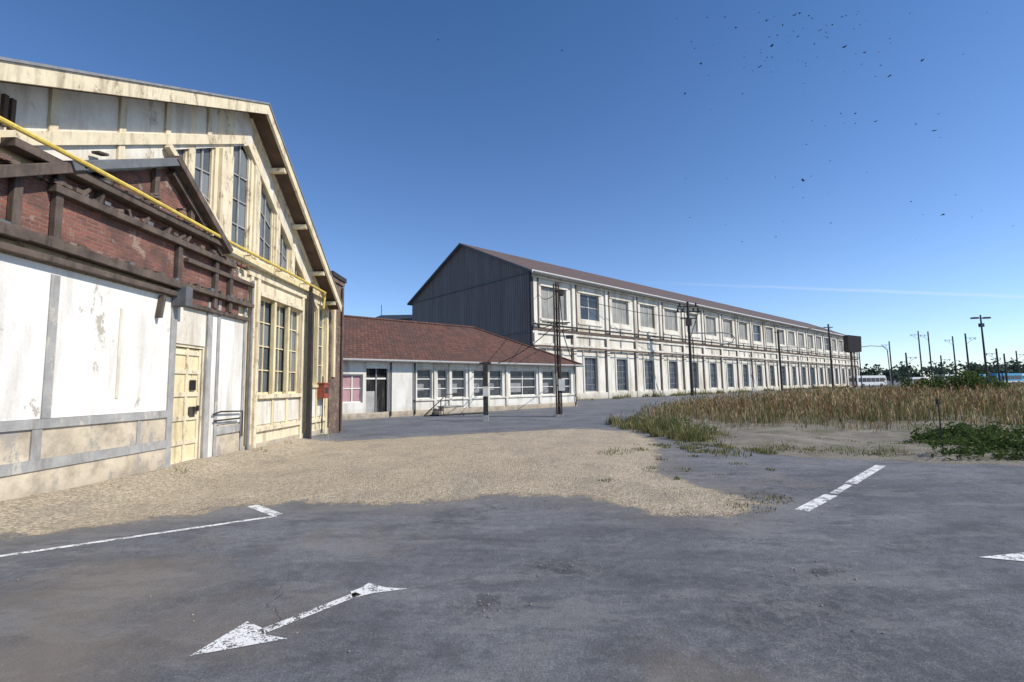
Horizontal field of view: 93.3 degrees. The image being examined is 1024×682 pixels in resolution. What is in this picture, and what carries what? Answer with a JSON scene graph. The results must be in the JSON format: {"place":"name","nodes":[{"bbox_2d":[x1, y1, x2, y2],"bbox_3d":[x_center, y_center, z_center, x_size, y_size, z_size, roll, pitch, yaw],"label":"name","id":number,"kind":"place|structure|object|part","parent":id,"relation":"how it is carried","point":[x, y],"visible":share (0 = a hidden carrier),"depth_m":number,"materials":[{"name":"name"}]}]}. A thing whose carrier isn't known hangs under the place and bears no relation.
{"place":"outdoors","nodes":[
{"label":"outdoors","id":0,"kind":"place"},
{"bbox_2d":[375,305,411,320],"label":"annex building","id":1,"kind":"structure","parent":0,"point":[404,317],"depth_m":85.44,"materials":[{"name":"grey metal"}]},
{"bbox_2d":[0,381,1023,681],"bbox_3d":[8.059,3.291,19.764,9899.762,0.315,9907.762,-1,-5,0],"label":"ground","id":2,"kind":"structure","parent":0,"point":[910,541],"depth_m":4.76,"materials":[{"name":"grey asphalt"}]},
{"bbox_2d":[0,515,275,556],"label":"road marking line","id":3,"kind":"object","parent":2,"relation":"on","point":[135,536],"visible":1,"depth_m":5.76,"materials":[{"name":"paint"}]},
{"bbox_2d":[0,82,328,467],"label":"frames and beams","id":4,"kind":"structure","parent":2,"relation":"on","point":[272,411],"depth_m":12.30,"materials":[{"name":"beige paint"}]},
{"bbox_2d":[0,253,243,500],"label":"plaster panels","id":5,"kind":"object","parent":4,"relation":"attached to","point":[82,347],"visible":0.87,"depth_m":7.79,"materials":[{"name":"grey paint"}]},
{"bbox_2d":[0,137,254,321],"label":"old roof timbers","id":6,"kind":"object","parent":4,"relation":"attached to","point":[182,180],"visible":0.89,"depth_m":8.38,"materials":[{"name":"wood"}]},
{"bbox_2d":[0,152,249,302],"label":"wooden roof beams","id":7,"kind":"object","parent":6,"relation":"on","point":[5,158],"visible":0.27,"depth_m":8.19,"materials":[{"name":"wood"}]},
{"bbox_2d":[212,281,323,449],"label":"drainpipes","id":8,"kind":"object","parent":4,"relation":"attached to","point":[308,432],"visible":0.94,"depth_m":15.79,"materials":[{"name":"metal"}]},
{"bbox_2d":[317,383,329,397],"bbox_3d":[-6.685,1.753,17.122,0.270,0.550,0.440,-1,-5,0],"label":"red meter box","id":9,"kind":"object","parent":4,"relation":"attached to","point":[323,390],"visible":1,"depth_m":16.93,"materials":[{"name":"paint"}]},
{"bbox_2d":[0,82,328,457],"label":"gable wall","id":10,"kind":"structure","parent":2,"relation":"on","point":[84,112],"depth_m":10.24,"materials":[{"name":"beige paint"}]},
{"bbox_2d":[0,169,247,314],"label":"exposed brick","id":11,"kind":"object","parent":10,"relation":"attached to","point":[92,230],"visible":0.45,"depth_m":8.63,"materials":[{"name":"red brick"}]},
{"bbox_2d":[0,116,325,308],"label":"yellow gas pipe","id":12,"kind":"object","parent":10,"relation":"attached to","point":[14,126],"visible":0.85,"depth_m":8.38,"materials":[{"name":"metal"}]},
{"bbox_2d":[0,56,343,311],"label":"roof","id":13,"kind":"structure","parent":10,"relation":"on","point":[17,71],"depth_m":10.98,"materials":[{"name":"grey metal"}]},
{"bbox_2d":[170,347,201,464],"bbox_3d":[-6.912,1.400,10.210,0.130,2.490,0.890,-1,-5,0],"label":"door","id":14,"kind":"structure","parent":10,"relation":"attached to","point":[184,442],"depth_m":10.25,"materials":[{"name":"yellow paint"}]},
{"bbox_2d":[176,146,323,393],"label":"windows","id":15,"kind":"structure","parent":10,"relation":"attached to","point":[203,177],"depth_m":13.70,"materials":[{"name":"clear glass"}]},
{"bbox_2d":[248,505,280,515],"bbox_3d":[-3.558,2.425,6.937,0.879,0.001,0.150,-6,-7,41],"label":"road marking line","id":16,"kind":"object","parent":2,"relation":"on","point":[263,510],"visible":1,"depth_m":6.91,"materials":[{"name":"paint"}]},
{"bbox_2d":[190,583,406,655],"bbox_3d":[-1.530,2.078,3.670,1.558,0.001,0.479,4,-8,-44],"label":"road marking arrow","id":17,"kind":"object","parent":2,"relation":"on","point":[360,591],"visible":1,"depth_m":3.42,"materials":[{"name":"paint"}]},
{"bbox_2d":[327,271,346,433],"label":"brick pillar","id":18,"kind":"structure","parent":2,"relation":"on","point":[335,371],"depth_m":18.74,"materials":[{"name":"brick"}]},
{"bbox_2d":[424,394,482,416],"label":"entrance steps with railing","id":19,"kind":"structure","parent":2,"relation":"on","point":[450,410],"depth_m":30.97,"materials":[{"name":"paint"}]},
{"bbox_2d":[342,361,575,413],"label":"walls","id":20,"kind":"structure","parent":2,"relation":"on","point":[402,386],"depth_m":31.03,"materials":[{"name":"white paint"}]},
{"bbox_2d":[342,368,569,412],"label":"windows and doors","id":21,"kind":"structure","parent":20,"relation":"attached to","point":[522,382],"depth_m":32.34,"materials":[{"name":"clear glass"}]},
{"bbox_2d":[342,362,576,419],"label":"trim","id":22,"kind":"structure","parent":20,"relation":"attached to","point":[414,412],"depth_m":33.31,"materials":[{"name":"paint"}]},
{"bbox_2d":[343,315,583,366],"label":"roof","id":23,"kind":"structure","parent":20,"relation":"on","point":[369,339],"depth_m":34.80,"materials":[{"name":"red tile"}]},
{"bbox_2d":[479,362,490,420],"bbox_3d":[-1.355,2.582,24.754,0.600,3.000,0.310,-1,-5,0],"label":"steel bollard post","id":24,"kind":"object","parent":2,"relation":"on","point":[485,393],"visible":0.91,"depth_m":24.61,"materials":[{"name":"metal"}]},
{"bbox_2d":[18,469,991,651],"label":"scattered stones","id":25,"kind":"object","parent":2,"relation":"on","point":[581,559],"visible":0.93,"depth_m":4.88,"materials":[{"name":"grey stone"}]},
{"bbox_2d":[547,282,573,416],"bbox_3d":[2.808,0.427,27.674,1.500,7.700,0.510,-1,-5,0],"label":"steel utility pole","id":26,"kind":"object","parent":2,"relation":"on","point":[560,385],"visible":1,"depth_m":27.57,"materials":[{"name":"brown metal"}]},
{"bbox_2d":[110,384,1022,512],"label":"grass tufts","id":27,"kind":"object","parent":2,"relation":"on","point":[679,432],"visible":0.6,"depth_m":14.37,"materials":[{"name":"green plant"}]},
{"bbox_2d":[407,243,859,399],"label":"long industrial hall","id":28,"kind":"structure","parent":2,"relation":"on","point":[616,351],"depth_m":70.32,"materials":[{"name":"white paint"}]},
{"bbox_2d":[541,286,854,391],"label":"windows","id":29,"kind":"structure","parent":28,"relation":"in","point":[588,310],"depth_m":73.04,"materials":[{"name":"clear glass"}]},
{"bbox_2d":[675,301,734,395],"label":"power line pole","id":30,"kind":"object","parent":2,"relation":"on","point":[688,321],"visible":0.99,"depth_m":70.73,"materials":[{"name":"wood"}]},
{"bbox_2d":[774,330,811,389],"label":"utility pole","id":31,"kind":"object","parent":2,"relation":"on","point":[780,365],"visible":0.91,"depth_m":94.98,"materials":[{"name":"metal"}]},
{"bbox_2d":[626,414,1023,460],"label":"green undergrowth","id":32,"kind":"object","parent":2,"relation":"on","point":[989,439],"visible":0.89,"depth_m":11.31,"materials":[{"name":"green plant"}]},
{"bbox_2d":[630,378,1023,431],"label":"tall dry weeds","id":33,"kind":"object","parent":2,"relation":"on","point":[889,402],"visible":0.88,"depth_m":20.98,"materials":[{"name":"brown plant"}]},
{"bbox_2d":[825,324,833,386],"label":"power line pole","id":34,"kind":"object","parent":2,"relation":"on","point":[831,366],"visible":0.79,"depth_m":114.89,"materials":[{"name":"wood"}]},
{"bbox_2d":[499,289,842,364],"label":"overhead wires","id":35,"kind":"object","parent":34,"relation":"attached to","point":[651,314],"visible":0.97,"depth_m":66.23,"materials":[{"name":"metal"}]},
{"bbox_2d":[796,465,884,510],"bbox_3d":[5.625,2.370,8.043,4.849,0.001,0.194,4,-7,-43],"label":"road marking line","id":36,"kind":"object","parent":2,"relation":"on","point":[819,501],"visible":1,"depth_m":7.66,"materials":[{"name":"paint"}]},
{"bbox_2d":[843,335,861,387],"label":"billboard","id":37,"kind":"object","parent":2,"relation":"on","point":[851,343],"visible":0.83,"depth_m":118.53,"materials":[{"name":"metal"}]},
{"bbox_2d":[848,375,886,386],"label":"parked bus","id":38,"kind":"object","parent":2,"relation":"on","point":[871,380],"visible":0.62,"depth_m":132.20,"materials":[{"name":"white paint"}]},
{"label":"windows and stripe","id":39,"kind":"part","parent":38,"relation":"part of","materials":[{"name":"grey glass"}]},
{"bbox_2d":[859,345,891,387],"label":"pipe bridge","id":40,"kind":"structure","parent":2,"relation":"on","point":[860,364],"depth_m":118.74,"materials":[{"name":"metal"}]},
{"bbox_2d":[884,341,893,384],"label":"railway catenary mast","id":41,"kind":"object","parent":2,"relation":"on","point":[890,363],"visible":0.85,"depth_m":167.97,"materials":[{"name":"metal"}]},
{"bbox_2d":[905,353,915,378],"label":"railway catenary mast","id":42,"kind":"object","parent":2,"relation":"on","point":[907,365],"visible":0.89,"depth_m":128.31,"materials":[{"name":"metal"}]},
{"bbox_2d":[904,377,927,384],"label":"parked van","id":43,"kind":"object","parent":2,"relation":"on","point":[915,378],"visible":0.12,"depth_m":140.01,"materials":[{"name":"white paint"}]},
{"bbox_2d":[912,331,922,375],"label":"railway catenary mast","id":44,"kind":"object","parent":2,"relation":"on","point":[919,352],"visible":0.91,"depth_m":167.08,"materials":[{"name":"metal"}]},
{"bbox_2d":[898,375,946,392],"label":"green bush","id":45,"kind":"object","parent":2,"relation":"on","point":[924,382],"visible":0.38,"depth_m":48.25,"materials":[{"name":"green plant"}]},
{"bbox_2d":[920,331,932,376],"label":"railway catenary mast","id":46,"kind":"object","parent":2,"relation":"on","point":[929,352],"visible":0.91,"depth_m":165.21,"materials":[{"name":"metal"}]},
{"bbox_2d":[935,399,943,451],"bbox_3d":[9.535,1.927,10.750,0.060,1.270,0.060,-1,-5,0],"label":"marker stake","id":47,"kind":"object","parent":2,"relation":"on","point":[938,401],"visible":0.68,"depth_m":10.76,"materials":[{"name":"metal"}]},
{"bbox_2d":[859,357,1023,381],"bbox_3d":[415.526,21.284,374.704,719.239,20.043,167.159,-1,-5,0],"label":"distant tree line","id":48,"kind":"object","parent":2,"relation":"on","point":[899,374],"visible":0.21,"depth_m":376.12,"materials":[{"name":"green plant"}]},
{"bbox_2d":[940,355,949,374],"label":"railway catenary mast","id":49,"kind":"object","parent":2,"relation":"on","point":[942,364],"visible":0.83,"depth_m":149.13,"materials":[{"name":"metal"}]},
{"bbox_2d":[945,336,956,372],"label":"railway catenary mast","id":50,"kind":"object","parent":2,"relation":"on","point":[953,354],"visible":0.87,"depth_m":161.79,"materials":[{"name":"metal"}]},
{"bbox_2d":[918,368,1002,392],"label":"green bush","id":51,"kind":"object","parent":2,"relation":"on","point":[974,378],"visible":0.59,"depth_m":46.90,"materials":[{"name":"green plant"}]},
{"bbox_2d":[964,333,976,371],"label":"railway catenary mast","id":52,"kind":"object","parent":2,"relation":"on","point":[966,343],"visible":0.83,"depth_m":132.97,"materials":[{"name":"metal"}]},
{"bbox_2d":[944,375,1015,392],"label":"green bush","id":53,"kind":"object","parent":2,"relation":"on","point":[1004,384],"visible":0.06,"depth_m":47.71,"materials":[{"name":"green plant"}]},
{"bbox_2d":[970,315,990,379],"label":"street lamp","id":54,"kind":"object","parent":2,"relation":"on","point":[981,324],"visible":0.9,"depth_m":107.29,"materials":[{"name":"metal"}]},
{"bbox_2d":[986,348,1000,380],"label":"railway catenary mast","id":55,"kind":"object","parent":2,"relation":"on","point":[998,368],"visible":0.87,"depth_m":122.51,"materials":[{"name":"metal"}]},
{"bbox_2d":[995,353,1007,381],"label":"railway catenary mast","id":56,"kind":"object","parent":2,"relation":"on","point":[1006,375],"visible":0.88,"depth_m":135.45,"materials":[{"name":"metal"}]},
{"bbox_2d":[983,552,1023,560],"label":"road marking arrow","id":57,"kind":"object","parent":2,"relation":"on","point":[1009,556],"visible":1,"depth_m":4.61,"materials":[{"name":"paint"}]},
{"bbox_2d":[988,373,1023,383],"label":"parked bus","id":58,"kind":"object","parent":2,"relation":"on","point":[1014,377],"visible":0.34,"depth_m":136.41,"materials":[{"name":"blue paint"}]},
{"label":"windows and stripe","id":59,"kind":"part","parent":58,"relation":"part of","materials":[{"name":"grey glass"}]},
{"bbox_2d":[1015,351,1023,372],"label":"railway catenary mast","id":60,"kind":"object","parent":2,"relation":"on","point":[1017,362],"visible":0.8,"depth_m":166.60,"materials":[{"name":"metal"}]},
{"bbox_2d":[0,0,1023,380],"label":"sky","id":61,"kind":"structure","parent":0,"point":[405,145],"materials":[{"name":"blue"}]},
{"bbox_2d":[438,11,981,241],"bbox_3d":[17.733,-18.596,36.933,46.344,24.065,14.100,-1,-5,0],"label":"bird flock","id":62,"kind":"object","parent":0,"point":[804,83],"visible":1,"depth_m":34.77,"materials":[{"name":"black"}]}
]}

